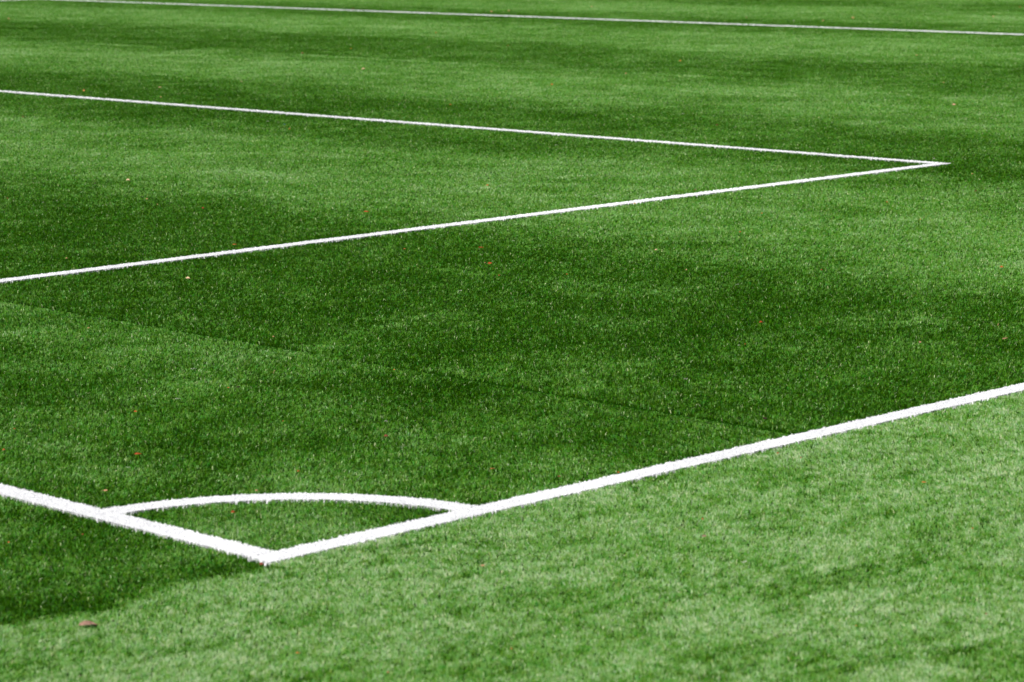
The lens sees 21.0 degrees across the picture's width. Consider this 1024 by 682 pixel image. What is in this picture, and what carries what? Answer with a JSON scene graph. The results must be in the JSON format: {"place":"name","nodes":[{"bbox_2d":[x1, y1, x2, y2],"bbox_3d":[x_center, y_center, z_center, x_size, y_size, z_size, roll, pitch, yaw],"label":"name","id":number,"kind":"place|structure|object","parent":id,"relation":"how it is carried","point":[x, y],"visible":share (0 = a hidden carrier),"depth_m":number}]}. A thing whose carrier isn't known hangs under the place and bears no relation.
{"place":"outdoors","nodes":[
{"label":"outdoors","id":0,"kind":"place"},
{"bbox_2d":[0,0,1023,681],"bbox_3d":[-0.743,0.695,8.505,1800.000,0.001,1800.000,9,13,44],"label":"ground","id":1,"kind":"structure","parent":0,"point":[614,404],"depth_m":13.23},
{"bbox_2d":[79,620,96,625],"bbox_3d":[-1.189,0.797,7.777,0.060,0.015,0.027,1,29,-5],"label":"fallen leaf","id":2,"kind":"object","parent":1,"relation":"on","point":[86,622],"visible":1,"depth_m":7.78},
{"bbox_2d":[0,483,272,558],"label":"goal line","id":3,"kind":"object","parent":1,"relation":"on","point":[188,536],"visible":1,"depth_m":9.06},
{"bbox_2d":[103,492,473,514],"bbox_3d":[-0.747,0.549,9.347,1.255,0.017,0.305,0,9,0],"label":"corner arc","id":4,"kind":"object","parent":1,"relation":"on","point":[436,504],"visible":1,"depth_m":9.37},
{"bbox_2d":[0,90,950,282],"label":"penalty area line","id":5,"kind":"object","parent":1,"relation":"on","point":[229,252],"visible":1,"depth_m":18.96},
{"bbox_2d":[66,0,1023,34],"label":"halfway line","id":6,"kind":"object","parent":1,"relation":"on","point":[583,18],"visible":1,"depth_m":44.44},
{"bbox_2d":[247,383,1023,565],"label":"touchline","id":7,"kind":"object","parent":1,"relation":"on","point":[370,534],"visible":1,"depth_m":9.67}
]}

